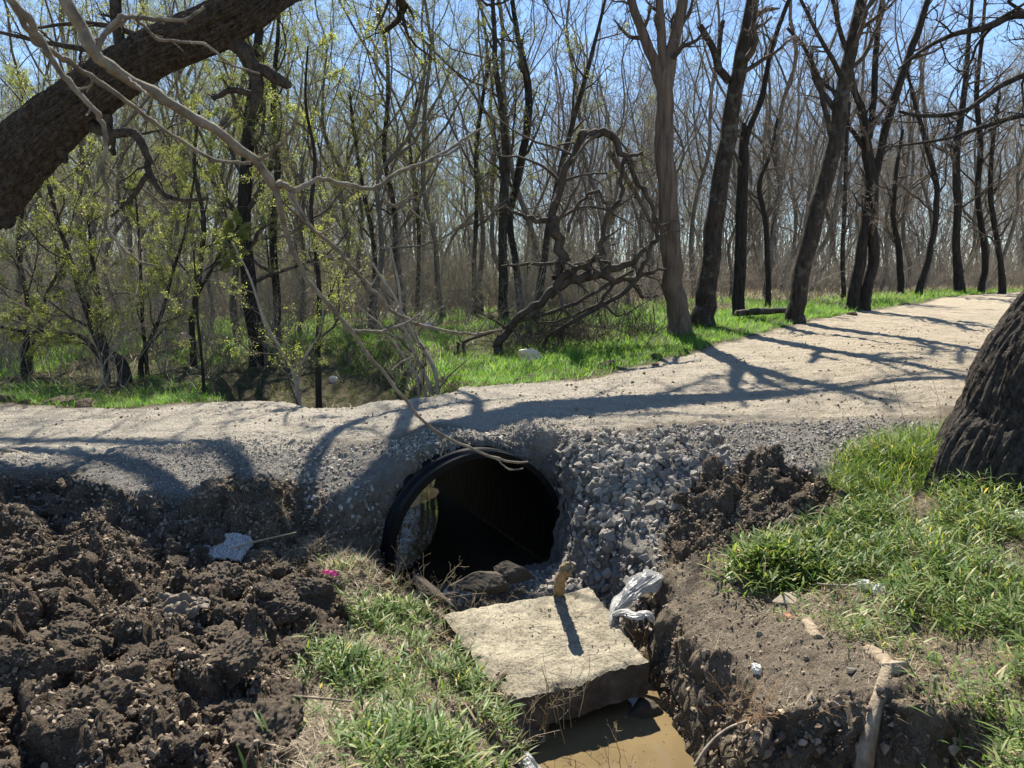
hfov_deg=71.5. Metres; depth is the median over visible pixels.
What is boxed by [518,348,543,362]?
cloth sack
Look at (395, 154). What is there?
bare tree
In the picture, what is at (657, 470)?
limestone rock
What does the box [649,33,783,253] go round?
bare tree
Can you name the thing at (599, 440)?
limestone rock
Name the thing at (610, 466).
limestone rock
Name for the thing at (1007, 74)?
bare tree
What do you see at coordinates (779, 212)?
bare tree
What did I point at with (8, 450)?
stick
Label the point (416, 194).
leafing tree
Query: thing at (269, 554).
soil clod
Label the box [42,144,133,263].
leafing tree
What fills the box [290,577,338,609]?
soil clod
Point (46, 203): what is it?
leafing tree
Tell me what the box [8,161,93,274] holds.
leafing tree
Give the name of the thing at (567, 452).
limestone rock
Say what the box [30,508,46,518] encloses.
soil clod
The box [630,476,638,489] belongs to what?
limestone rock
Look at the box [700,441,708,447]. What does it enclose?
limestone rock
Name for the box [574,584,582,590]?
limestone rock
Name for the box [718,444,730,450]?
limestone rock
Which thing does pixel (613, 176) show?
bare tree
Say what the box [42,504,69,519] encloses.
soil clod
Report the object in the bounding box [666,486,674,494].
limestone rock
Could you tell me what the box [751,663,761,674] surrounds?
plastic scrap
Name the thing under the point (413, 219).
bare tree
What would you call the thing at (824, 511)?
soil clod
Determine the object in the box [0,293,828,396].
grass
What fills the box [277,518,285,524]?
soil clod
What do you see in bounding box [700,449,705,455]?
limestone rock
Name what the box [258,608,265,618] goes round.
soil clod
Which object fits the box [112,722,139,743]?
soil clod
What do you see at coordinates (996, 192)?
leafing tree
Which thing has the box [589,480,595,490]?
limestone rock
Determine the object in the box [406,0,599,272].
bare tree
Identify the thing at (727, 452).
limestone rock
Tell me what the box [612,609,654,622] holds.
plastic bag
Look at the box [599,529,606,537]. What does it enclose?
limestone rock
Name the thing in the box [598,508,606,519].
limestone rock
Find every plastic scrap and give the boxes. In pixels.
[179,332,191,340]
[321,569,337,576]
[329,376,337,382]
[518,752,540,767]
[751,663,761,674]
[855,580,873,589]
[872,582,887,594]
[1005,509,1023,529]
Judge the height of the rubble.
1.206 m
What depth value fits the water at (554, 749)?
4.06 m
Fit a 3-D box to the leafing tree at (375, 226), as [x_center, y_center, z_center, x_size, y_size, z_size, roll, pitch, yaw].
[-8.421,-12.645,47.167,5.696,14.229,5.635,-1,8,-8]
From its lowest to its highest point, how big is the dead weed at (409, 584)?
0.485 m
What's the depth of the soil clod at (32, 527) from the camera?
5.12 m
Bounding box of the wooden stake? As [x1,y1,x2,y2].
[553,561,572,596]
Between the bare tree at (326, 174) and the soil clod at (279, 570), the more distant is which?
the bare tree at (326, 174)
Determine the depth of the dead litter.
17.37 m
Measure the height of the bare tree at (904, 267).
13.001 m
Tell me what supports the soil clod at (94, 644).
on the ground at (384, 472)
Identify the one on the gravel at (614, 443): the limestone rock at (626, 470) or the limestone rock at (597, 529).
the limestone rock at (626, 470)
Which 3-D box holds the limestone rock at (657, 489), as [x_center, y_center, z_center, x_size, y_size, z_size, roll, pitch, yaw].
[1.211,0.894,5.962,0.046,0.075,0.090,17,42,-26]
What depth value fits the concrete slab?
4.45 m
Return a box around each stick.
[1,448,18,452]
[231,532,295,548]
[294,695,351,701]
[419,717,465,736]
[500,377,527,382]
[693,720,746,766]
[817,583,857,586]
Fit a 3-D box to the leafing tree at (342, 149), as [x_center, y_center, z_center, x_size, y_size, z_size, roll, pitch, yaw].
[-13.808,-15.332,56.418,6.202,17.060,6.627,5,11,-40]
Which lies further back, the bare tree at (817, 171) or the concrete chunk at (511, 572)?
the bare tree at (817, 171)
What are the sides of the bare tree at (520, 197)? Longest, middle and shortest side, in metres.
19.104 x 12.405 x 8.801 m
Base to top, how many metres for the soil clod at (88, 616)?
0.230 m
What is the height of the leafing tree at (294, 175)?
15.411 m
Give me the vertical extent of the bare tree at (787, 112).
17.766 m
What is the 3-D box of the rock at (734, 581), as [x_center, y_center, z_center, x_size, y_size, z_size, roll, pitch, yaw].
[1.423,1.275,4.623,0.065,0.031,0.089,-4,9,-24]
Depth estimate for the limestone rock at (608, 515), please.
5.79 m
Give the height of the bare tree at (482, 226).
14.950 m
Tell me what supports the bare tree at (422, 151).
on the ground at (384, 472)
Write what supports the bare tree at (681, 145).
on the ground at (384, 472)
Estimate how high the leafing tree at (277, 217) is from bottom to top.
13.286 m
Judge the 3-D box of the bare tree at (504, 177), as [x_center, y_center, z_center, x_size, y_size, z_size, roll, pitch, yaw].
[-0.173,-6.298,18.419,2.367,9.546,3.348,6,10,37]
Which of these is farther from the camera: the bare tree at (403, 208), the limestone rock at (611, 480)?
the bare tree at (403, 208)
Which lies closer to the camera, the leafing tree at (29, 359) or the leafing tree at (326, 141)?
the leafing tree at (29, 359)
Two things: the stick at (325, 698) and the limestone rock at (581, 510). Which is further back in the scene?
the limestone rock at (581, 510)
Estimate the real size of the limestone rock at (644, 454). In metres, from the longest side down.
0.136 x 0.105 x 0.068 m
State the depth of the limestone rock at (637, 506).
5.79 m
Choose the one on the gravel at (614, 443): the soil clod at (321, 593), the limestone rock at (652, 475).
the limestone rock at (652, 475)
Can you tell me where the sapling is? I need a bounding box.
[160,246,230,394]
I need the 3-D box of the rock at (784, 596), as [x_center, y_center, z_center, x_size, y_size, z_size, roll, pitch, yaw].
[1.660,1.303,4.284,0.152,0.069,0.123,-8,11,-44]
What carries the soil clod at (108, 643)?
on the ground at (384, 472)
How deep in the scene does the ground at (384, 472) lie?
4.66 m
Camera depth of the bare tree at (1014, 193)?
36.95 m
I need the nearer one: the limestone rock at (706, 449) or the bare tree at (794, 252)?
the limestone rock at (706, 449)
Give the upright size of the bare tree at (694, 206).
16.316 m
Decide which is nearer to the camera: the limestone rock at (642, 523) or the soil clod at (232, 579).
the soil clod at (232, 579)
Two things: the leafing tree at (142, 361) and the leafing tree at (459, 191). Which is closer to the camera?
the leafing tree at (142, 361)
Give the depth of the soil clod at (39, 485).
5.97 m
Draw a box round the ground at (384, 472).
[0,280,1023,767]
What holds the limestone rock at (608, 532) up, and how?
on the gravel at (614, 443)
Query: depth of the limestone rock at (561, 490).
6.43 m
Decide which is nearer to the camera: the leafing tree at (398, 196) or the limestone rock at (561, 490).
the limestone rock at (561, 490)
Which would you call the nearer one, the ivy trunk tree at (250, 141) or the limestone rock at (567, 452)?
the limestone rock at (567, 452)
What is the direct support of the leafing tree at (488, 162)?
on the ground at (384, 472)
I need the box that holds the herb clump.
[697,509,869,598]
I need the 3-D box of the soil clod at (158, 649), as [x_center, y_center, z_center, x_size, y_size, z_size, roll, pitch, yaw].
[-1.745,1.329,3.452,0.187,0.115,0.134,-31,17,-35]
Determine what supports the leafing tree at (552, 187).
on the ground at (384, 472)
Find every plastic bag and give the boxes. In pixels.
[609,569,663,625]
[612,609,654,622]
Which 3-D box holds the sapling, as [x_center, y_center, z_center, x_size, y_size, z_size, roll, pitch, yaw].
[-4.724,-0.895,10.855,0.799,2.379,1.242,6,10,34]
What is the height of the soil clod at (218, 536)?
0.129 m
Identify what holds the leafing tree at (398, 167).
on the ground at (384, 472)
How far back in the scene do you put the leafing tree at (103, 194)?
41.91 m
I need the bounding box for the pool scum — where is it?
[534,701,683,766]
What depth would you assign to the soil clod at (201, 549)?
5.06 m
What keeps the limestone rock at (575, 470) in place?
on the gravel at (614, 443)
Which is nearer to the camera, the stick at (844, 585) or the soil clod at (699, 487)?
the stick at (844, 585)
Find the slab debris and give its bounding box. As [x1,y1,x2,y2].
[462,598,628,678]
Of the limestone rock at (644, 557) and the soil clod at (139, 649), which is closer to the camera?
the soil clod at (139, 649)
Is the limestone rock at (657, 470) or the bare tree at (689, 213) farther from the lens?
the bare tree at (689, 213)
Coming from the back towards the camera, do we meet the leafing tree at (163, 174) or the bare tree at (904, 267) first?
the bare tree at (904, 267)
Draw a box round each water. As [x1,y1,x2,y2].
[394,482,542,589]
[526,649,696,767]
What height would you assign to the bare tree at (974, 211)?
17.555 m
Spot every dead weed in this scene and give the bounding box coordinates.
[372,545,484,608]
[418,576,513,617]
[484,692,558,751]
[495,653,597,743]
[599,720,638,767]
[602,592,638,645]
[707,672,845,728]
[890,370,959,443]
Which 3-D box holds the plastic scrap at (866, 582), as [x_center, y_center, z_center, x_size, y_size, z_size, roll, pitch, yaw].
[2.058,1.175,4.157,0.101,0.070,0.066,-15,-11,26]
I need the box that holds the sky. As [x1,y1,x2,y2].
[0,0,1023,278]
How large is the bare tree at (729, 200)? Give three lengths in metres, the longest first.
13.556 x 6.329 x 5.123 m
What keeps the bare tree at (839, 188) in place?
on the ground at (384, 472)
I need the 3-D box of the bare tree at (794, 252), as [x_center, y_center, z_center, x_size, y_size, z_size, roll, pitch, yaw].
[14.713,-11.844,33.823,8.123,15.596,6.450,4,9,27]
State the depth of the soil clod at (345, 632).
4.23 m
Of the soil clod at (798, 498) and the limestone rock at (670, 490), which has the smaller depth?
the soil clod at (798, 498)
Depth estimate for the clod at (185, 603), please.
3.88 m
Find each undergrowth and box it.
[0,153,699,390]
[489,210,1023,316]
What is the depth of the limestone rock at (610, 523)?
5.71 m
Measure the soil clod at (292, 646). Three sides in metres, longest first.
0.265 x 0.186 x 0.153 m
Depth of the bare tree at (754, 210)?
27.74 m
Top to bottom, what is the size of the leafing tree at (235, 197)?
10.988 m
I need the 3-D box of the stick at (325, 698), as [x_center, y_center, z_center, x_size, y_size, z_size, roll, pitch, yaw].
[-0.911,1.501,3.398,0.332,0.043,0.016,3,8,17]
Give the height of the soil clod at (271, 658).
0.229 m
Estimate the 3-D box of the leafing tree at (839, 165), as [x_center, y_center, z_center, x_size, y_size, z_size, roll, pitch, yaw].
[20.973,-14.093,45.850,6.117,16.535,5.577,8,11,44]
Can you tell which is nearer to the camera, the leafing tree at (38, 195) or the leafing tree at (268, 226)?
the leafing tree at (38, 195)
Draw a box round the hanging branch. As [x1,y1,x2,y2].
[6,0,527,470]
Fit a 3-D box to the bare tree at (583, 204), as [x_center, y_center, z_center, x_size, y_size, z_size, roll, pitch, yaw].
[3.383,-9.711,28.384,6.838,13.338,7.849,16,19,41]
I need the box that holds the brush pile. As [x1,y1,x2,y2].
[465,280,693,354]
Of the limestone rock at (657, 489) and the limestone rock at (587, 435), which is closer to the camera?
the limestone rock at (657, 489)
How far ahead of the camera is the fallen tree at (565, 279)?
12.35 m
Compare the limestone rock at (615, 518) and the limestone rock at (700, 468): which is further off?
the limestone rock at (700, 468)
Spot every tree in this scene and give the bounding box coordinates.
[0,0,158,321]
[0,0,172,349]
[0,0,181,348]
[0,0,189,321]
[0,0,198,361]
[0,0,237,338]
[0,0,670,229]
[0,1,81,309]
[0,3,223,280]
[0,5,101,264]
[0,17,39,116]
[0,61,153,384]
[0,165,69,273]
[0,182,86,375]
[0,188,57,268]
[4,1,121,275]
[4,91,73,297]
[6,50,75,265]
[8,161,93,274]
[16,102,151,271]
[29,122,134,249]
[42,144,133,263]
[50,0,201,313]
[50,151,163,276]
[54,0,237,308]
[61,104,137,302]
[68,0,397,345]
[72,0,280,324]
[75,96,150,275]
[86,0,301,294]
[90,109,186,268]
[92,113,166,261]
[96,71,213,286]
[102,0,210,294]
[108,0,267,306]
[110,25,317,314]
[112,163,218,376]
[117,99,190,245]
[120,69,224,261]
[126,0,315,329]
[127,0,230,300]
[127,81,253,258]
[129,195,193,252]
[132,108,209,262]
[144,89,273,367]
[148,4,306,258]
[153,126,254,256]
[160,13,362,365]
[177,1,351,316]
[188,9,312,252]
[195,0,348,313]
[197,53,290,280]
[203,0,395,331]
[203,11,323,345]
[203,83,350,302]
[209,129,310,264]
[226,88,369,285]
[233,6,369,258]
[233,167,294,263]
[236,25,392,307]
[236,29,371,407]
[236,174,280,260]
[251,0,450,298]
[257,41,370,268]
[265,0,417,283]
[267,0,479,320]
[268,0,521,317]
[270,0,376,286]
[270,92,392,277]
[284,0,530,310]
[285,2,490,292]
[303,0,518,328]
[304,67,385,229]
[310,0,602,307]
[318,0,431,314]
[320,83,371,263]
[335,62,387,324]
[337,55,447,286]
[340,179,374,264]
[350,87,420,264]
[354,7,547,259]
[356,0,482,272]
[363,47,441,279]
[365,34,456,313]
[365,127,432,285]
[367,102,419,257]
[370,68,446,258]
[395,129,440,270]
[396,0,608,313]
[399,112,454,239]
[405,86,454,257]
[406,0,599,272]
[407,0,605,309]
[409,91,517,271]
[425,153,514,275]
[429,107,688,358]
[430,0,546,319]
[434,119,486,251]
[447,55,537,254]
[448,57,533,260]
[453,114,562,260]
[460,0,652,280]
[462,42,534,315]
[468,0,557,308]
[468,0,693,302]
[483,33,621,272]
[489,3,623,292]
[506,67,606,260]
[513,0,676,261]
[515,40,600,255]
[532,0,655,319]
[533,0,722,281]
[552,0,743,304]
[566,7,731,291]
[577,0,727,299]
[583,54,711,293]
[587,49,685,260]
[588,97,682,247]
[600,41,679,274]
[603,100,717,217]
[607,0,714,335]
[615,0,785,298]
[628,90,701,260]
[631,140,702,267]
[638,0,791,298]
[638,57,752,282]
[644,54,799,275]
[649,0,851,297]
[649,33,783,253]
[674,124,731,261]
[690,0,801,328]
[698,0,854,288]
[699,1,838,241]
[700,63,853,272]
[707,58,834,249]
[726,77,831,279]
[728,114,806,283]
[730,112,796,307]
[731,26,837,251]
[732,36,814,284]
[742,0,862,279]
[744,0,920,292]
[752,114,806,285]
[756,0,980,263]
[760,17,918,286]
[761,3,876,291]
[763,41,884,290]
[764,94,828,252]
[766,0,924,291]
[775,74,939,267]
[782,62,877,270]
[784,0,897,323]
[784,18,883,287]
[789,82,918,286]
[796,0,909,280]
[811,66,925,274]
[823,0,1023,290]
[829,96,864,297]
[832,71,960,269]
[838,0,946,311]
[850,77,959,287]
[852,91,951,275]
[855,1,1023,288]
[860,0,1011,289]
[860,114,943,277]
[868,0,1023,502]
[878,117,919,294]
[879,127,966,282]
[880,44,956,294]
[881,32,1023,281]
[899,5,1023,279]
[909,89,1011,247]
[919,0,1023,293]
[921,0,1023,293]
[927,122,1007,260]
[941,52,1023,286]
[942,20,1023,272]
[952,155,1018,262]
[957,104,1023,268]
[962,64,1023,293]
[963,90,1023,281]
[964,33,1023,161]
[966,91,1023,264]
[973,2,1023,287]
[994,81,1023,211]
[1000,138,1023,225]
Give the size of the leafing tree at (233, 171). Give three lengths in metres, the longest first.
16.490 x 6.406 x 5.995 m
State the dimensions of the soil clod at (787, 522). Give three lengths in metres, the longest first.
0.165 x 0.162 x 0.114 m
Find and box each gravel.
[0,413,939,637]
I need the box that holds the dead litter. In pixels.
[0,282,1022,407]
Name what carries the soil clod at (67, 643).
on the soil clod
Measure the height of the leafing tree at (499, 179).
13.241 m
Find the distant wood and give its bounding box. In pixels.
[0,6,1023,288]
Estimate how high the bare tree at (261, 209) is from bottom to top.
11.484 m
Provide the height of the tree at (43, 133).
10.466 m
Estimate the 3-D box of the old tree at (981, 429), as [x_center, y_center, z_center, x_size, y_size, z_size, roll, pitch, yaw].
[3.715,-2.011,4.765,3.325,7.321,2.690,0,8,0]
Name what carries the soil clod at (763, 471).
on the ground at (384, 472)
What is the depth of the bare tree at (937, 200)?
22.31 m
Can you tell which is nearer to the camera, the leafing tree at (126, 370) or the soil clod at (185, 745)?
the soil clod at (185, 745)
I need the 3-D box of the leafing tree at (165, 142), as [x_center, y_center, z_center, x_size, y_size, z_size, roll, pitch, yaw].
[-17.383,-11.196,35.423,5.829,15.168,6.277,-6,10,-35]
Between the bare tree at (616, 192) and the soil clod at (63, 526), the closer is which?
the soil clod at (63, 526)
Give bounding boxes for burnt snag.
[718,0,790,317]
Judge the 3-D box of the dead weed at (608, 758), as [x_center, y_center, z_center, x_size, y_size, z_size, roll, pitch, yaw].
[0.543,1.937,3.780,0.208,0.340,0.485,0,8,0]
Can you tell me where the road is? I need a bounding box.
[0,293,1018,459]
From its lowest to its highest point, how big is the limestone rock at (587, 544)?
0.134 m
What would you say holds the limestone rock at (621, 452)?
on the gravel at (614, 443)
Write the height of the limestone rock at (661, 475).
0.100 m
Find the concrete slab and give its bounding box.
[442,588,648,725]
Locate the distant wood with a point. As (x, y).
(702, 190)
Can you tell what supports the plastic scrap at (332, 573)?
on the ground at (384, 472)
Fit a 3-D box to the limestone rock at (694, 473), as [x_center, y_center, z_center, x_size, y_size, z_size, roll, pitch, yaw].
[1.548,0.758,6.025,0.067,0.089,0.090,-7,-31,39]
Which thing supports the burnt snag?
on the ground at (384, 472)
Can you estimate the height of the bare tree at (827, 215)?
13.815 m
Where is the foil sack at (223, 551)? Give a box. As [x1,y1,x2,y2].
[193,532,253,562]
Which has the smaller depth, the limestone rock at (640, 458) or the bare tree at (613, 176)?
the limestone rock at (640, 458)
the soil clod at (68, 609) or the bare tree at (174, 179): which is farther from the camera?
the bare tree at (174, 179)
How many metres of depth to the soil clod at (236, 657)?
3.37 m
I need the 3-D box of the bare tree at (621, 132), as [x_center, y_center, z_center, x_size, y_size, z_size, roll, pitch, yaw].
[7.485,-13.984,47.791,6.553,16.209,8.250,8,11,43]
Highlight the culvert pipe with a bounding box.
[356,403,559,582]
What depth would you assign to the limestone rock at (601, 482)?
6.05 m
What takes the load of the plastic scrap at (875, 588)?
on the ground at (384, 472)
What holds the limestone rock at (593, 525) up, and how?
on the gravel at (614, 443)
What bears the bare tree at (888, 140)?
on the ground at (384, 472)
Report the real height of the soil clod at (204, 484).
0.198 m
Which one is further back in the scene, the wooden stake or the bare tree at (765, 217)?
the bare tree at (765, 217)
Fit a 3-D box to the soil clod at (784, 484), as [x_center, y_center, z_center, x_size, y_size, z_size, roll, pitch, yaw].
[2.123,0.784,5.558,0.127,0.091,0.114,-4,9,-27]
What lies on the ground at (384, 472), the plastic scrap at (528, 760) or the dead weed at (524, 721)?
the dead weed at (524, 721)
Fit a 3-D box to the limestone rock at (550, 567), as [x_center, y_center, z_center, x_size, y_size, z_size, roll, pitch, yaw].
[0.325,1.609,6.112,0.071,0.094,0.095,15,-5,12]
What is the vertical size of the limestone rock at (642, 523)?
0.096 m
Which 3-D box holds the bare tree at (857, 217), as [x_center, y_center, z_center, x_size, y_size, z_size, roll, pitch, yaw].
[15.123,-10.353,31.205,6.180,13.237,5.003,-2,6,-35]
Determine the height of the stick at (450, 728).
0.117 m
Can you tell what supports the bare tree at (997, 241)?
on the ground at (384, 472)
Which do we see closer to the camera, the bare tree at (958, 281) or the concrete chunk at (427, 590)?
the concrete chunk at (427, 590)
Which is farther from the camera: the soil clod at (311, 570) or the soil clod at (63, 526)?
the soil clod at (63, 526)
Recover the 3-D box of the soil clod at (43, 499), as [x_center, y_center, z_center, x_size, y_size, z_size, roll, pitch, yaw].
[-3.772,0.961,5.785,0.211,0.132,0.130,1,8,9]
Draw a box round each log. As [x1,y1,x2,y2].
[734,307,785,315]
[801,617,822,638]
[855,645,894,767]
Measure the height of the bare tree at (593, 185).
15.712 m
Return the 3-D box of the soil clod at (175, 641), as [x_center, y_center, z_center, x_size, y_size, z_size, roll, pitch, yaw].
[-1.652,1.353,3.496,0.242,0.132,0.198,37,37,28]
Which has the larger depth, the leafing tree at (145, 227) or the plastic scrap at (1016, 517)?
the leafing tree at (145, 227)
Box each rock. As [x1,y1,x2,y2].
[544,579,554,584]
[545,565,552,572]
[557,487,564,495]
[559,460,566,468]
[559,473,565,483]
[564,446,571,456]
[568,510,572,520]
[572,467,578,478]
[573,461,581,468]
[574,509,582,516]
[574,520,581,526]
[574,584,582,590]
[575,506,584,515]
[575,516,586,521]
[579,570,587,580]
[582,449,590,454]
[583,535,589,543]
[584,430,591,440]
[584,517,594,528]
[585,538,592,548]
[588,521,596,528]
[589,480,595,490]
[590,446,597,453]
[592,487,602,496]
[593,570,602,581]
[594,525,600,533]
[595,583,600,592]
[597,436,601,444]
[598,447,605,456]
[598,479,607,487]
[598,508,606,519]
[598,512,606,518]
[599,463,609,470]
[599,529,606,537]
[600,567,610,578]
[600,576,606,587]
[601,583,609,591]
[602,428,611,434]
[602,484,611,493]
[602,539,613,552]
[603,469,609,478]
[603,509,613,519]
[603,530,613,534]
[603,534,614,540]
[604,492,611,499]
[604,518,619,528]
[607,463,614,469]
[608,476,614,484]
[608,486,618,492]
[612,448,619,456]
[612,491,621,497]
[612,515,620,522]
[615,482,622,488]
[616,517,624,525]
[617,447,623,458]
[617,459,624,466]
[621,616,629,624]
[622,456,631,464]
[622,510,630,523]
[623,468,631,473]
[623,575,628,584]
[624,497,634,506]
[626,442,637,448]
[626,492,635,497]
[629,568,636,576]
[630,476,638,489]
[634,484,641,491]
[634,500,641,512]
[635,453,643,461]
[637,451,646,458]
[637,518,647,527]
[638,477,642,484]
[639,553,649,561]
[644,500,656,510]
[645,455,654,463]
[647,445,655,452]
[649,472,655,479]
[650,458,656,463]
[650,463,657,467]
[654,467,661,476]
[654,484,660,494]
[655,454,662,459]
[656,459,668,467]
[656,500,665,509]
[657,443,665,450]
[658,471,666,480]
[659,452,669,459]
[662,426,667,434]
[663,468,672,475]
[665,438,674,447]
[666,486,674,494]
[669,475,675,481]
[673,482,681,487]
[674,454,682,461]
[678,434,688,444]
[679,486,686,491]
[690,459,697,466]
[690,470,697,476]
[696,466,702,471]
[699,446,708,455]
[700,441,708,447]
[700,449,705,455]
[709,432,714,438]
[715,453,724,464]
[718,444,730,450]
[719,435,723,443]
[722,450,729,455]
[726,576,737,582]
[729,460,740,469]
[756,631,762,636]
[772,592,799,604]
[846,667,856,673]
[881,659,908,675]
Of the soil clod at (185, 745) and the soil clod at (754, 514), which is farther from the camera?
the soil clod at (754, 514)
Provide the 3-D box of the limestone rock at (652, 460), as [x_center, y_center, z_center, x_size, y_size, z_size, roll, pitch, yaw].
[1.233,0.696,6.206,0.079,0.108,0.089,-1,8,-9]
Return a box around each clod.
[0,394,16,401]
[0,554,19,574]
[0,635,16,644]
[0,643,24,676]
[0,644,45,669]
[0,687,14,718]
[0,759,10,767]
[8,537,20,542]
[17,575,30,582]
[18,581,32,589]
[19,399,33,403]
[20,562,25,568]
[23,629,49,644]
[27,524,38,530]
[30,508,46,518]
[30,570,68,595]
[33,619,48,627]
[34,481,45,489]
[34,493,60,506]
[36,516,49,525]
[39,587,58,603]
[40,395,78,405]
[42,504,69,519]
[47,620,91,645]
[51,601,86,619]
[52,541,64,547]
[54,608,98,628]
[55,531,87,541]
[55,650,86,674]
[55,688,106,709]
[55,712,86,737]
[59,519,75,535]
[60,561,72,570]
[61,640,76,648]
[64,521,82,534]
[69,671,91,685]
[74,397,95,407]
[76,637,101,653]
[81,677,136,712]
[89,504,98,509]
[91,634,114,655]
[96,703,124,727]
[104,532,114,538]
[104,577,116,587]
[105,619,115,631]
[107,643,132,657]
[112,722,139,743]
[114,762,143,767]
[120,642,150,661]
[121,500,130,504]
[127,555,147,574]
[131,585,162,605]
[149,640,168,659]
[150,601,164,608]
[155,609,164,618]
[156,592,210,618]
[156,683,176,703]
[163,555,188,570]
[164,635,194,673]
[167,523,183,532]
[170,730,204,763]
[184,545,208,556]
[190,561,251,601]
[190,697,209,713]
[193,478,221,494]
[194,612,209,626]
[195,619,237,644]
[201,528,225,546]
[203,629,263,692]
[204,696,252,714]
[220,698,304,762]
[222,601,249,621]
[246,547,279,566]
[249,513,257,520]
[252,477,264,483]
[252,581,273,598]
[257,596,304,625]
[257,646,280,670]
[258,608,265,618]
[260,480,282,492]
[267,678,306,704]
[268,579,299,600]
[270,561,292,577]
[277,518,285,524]
[279,572,302,580]
[280,633,314,664]
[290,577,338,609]
[298,553,305,561]
[305,560,322,577]
[316,623,342,639]
[342,630,360,638]
[599,359,614,366]
[671,491,688,504]
[691,482,707,493]
[745,518,754,526]
[747,510,765,522]
[756,512,767,518]
[758,467,767,475]
[772,518,794,531]
[775,477,791,491]
[776,465,799,481]
[789,492,806,504]
[789,513,804,526]
[807,522,824,533]
[816,481,825,490]
[819,505,827,512]
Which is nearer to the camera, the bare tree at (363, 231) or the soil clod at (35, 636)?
the soil clod at (35, 636)
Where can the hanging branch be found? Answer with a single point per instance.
(90, 44)
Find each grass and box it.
[0,286,1022,408]
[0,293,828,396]
[73,445,1023,767]
[739,412,1023,767]
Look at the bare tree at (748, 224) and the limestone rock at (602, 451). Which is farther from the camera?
the bare tree at (748, 224)
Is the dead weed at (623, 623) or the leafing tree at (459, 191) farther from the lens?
the leafing tree at (459, 191)
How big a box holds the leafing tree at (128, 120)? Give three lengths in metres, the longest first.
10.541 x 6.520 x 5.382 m
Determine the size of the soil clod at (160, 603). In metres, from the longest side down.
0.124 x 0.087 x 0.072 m
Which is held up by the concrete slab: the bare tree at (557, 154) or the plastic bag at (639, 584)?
the plastic bag at (639, 584)
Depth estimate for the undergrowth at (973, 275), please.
27.85 m
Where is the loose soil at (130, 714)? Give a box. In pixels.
[0,444,855,767]
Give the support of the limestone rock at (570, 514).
on the ground at (384, 472)
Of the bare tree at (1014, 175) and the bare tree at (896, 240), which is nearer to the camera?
the bare tree at (896, 240)
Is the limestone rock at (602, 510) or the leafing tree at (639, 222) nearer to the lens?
the limestone rock at (602, 510)
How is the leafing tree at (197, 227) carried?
on the ground at (384, 472)
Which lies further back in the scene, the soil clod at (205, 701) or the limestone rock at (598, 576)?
the limestone rock at (598, 576)
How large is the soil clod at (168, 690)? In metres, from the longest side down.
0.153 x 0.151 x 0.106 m
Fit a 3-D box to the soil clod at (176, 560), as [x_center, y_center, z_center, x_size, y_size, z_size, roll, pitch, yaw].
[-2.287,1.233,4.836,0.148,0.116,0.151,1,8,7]
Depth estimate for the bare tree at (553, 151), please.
52.64 m
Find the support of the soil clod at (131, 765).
on the ground at (384, 472)
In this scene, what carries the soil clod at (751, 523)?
on the ground at (384, 472)
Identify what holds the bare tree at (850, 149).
on the ground at (384, 472)
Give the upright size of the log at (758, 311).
0.170 m
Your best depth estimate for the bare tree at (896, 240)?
23.40 m
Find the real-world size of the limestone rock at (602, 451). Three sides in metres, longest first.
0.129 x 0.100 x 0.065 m
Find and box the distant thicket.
[0,113,1023,295]
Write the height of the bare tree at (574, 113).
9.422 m
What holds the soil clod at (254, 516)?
on the ground at (384, 472)
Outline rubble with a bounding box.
[282,428,552,608]
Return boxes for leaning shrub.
[201,224,338,405]
[340,205,488,397]
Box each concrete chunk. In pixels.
[412,573,459,610]
[450,571,508,594]
[493,560,534,583]
[627,697,663,718]
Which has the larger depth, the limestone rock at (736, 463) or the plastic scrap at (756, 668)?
the limestone rock at (736, 463)
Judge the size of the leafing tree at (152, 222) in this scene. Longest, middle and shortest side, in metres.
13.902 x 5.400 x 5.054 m
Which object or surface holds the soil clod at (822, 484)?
on the ground at (384, 472)
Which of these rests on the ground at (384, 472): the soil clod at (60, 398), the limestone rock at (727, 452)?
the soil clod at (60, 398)
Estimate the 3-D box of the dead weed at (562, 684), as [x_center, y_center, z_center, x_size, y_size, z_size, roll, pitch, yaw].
[0.200,1.727,3.989,0.590,0.399,0.384,0,8,0]
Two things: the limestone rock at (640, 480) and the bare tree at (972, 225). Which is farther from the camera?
the bare tree at (972, 225)
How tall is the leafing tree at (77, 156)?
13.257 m
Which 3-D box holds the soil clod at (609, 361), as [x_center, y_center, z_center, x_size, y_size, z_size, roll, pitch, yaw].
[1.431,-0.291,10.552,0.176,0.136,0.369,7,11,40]
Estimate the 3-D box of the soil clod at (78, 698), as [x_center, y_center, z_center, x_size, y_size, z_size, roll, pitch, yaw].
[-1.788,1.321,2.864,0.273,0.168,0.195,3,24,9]
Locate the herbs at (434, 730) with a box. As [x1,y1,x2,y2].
[236,551,538,767]
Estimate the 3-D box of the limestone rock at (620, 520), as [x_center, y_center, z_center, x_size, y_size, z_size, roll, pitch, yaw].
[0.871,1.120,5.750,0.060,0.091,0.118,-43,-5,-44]
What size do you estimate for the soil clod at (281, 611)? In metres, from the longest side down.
0.369 x 0.259 x 0.213 m

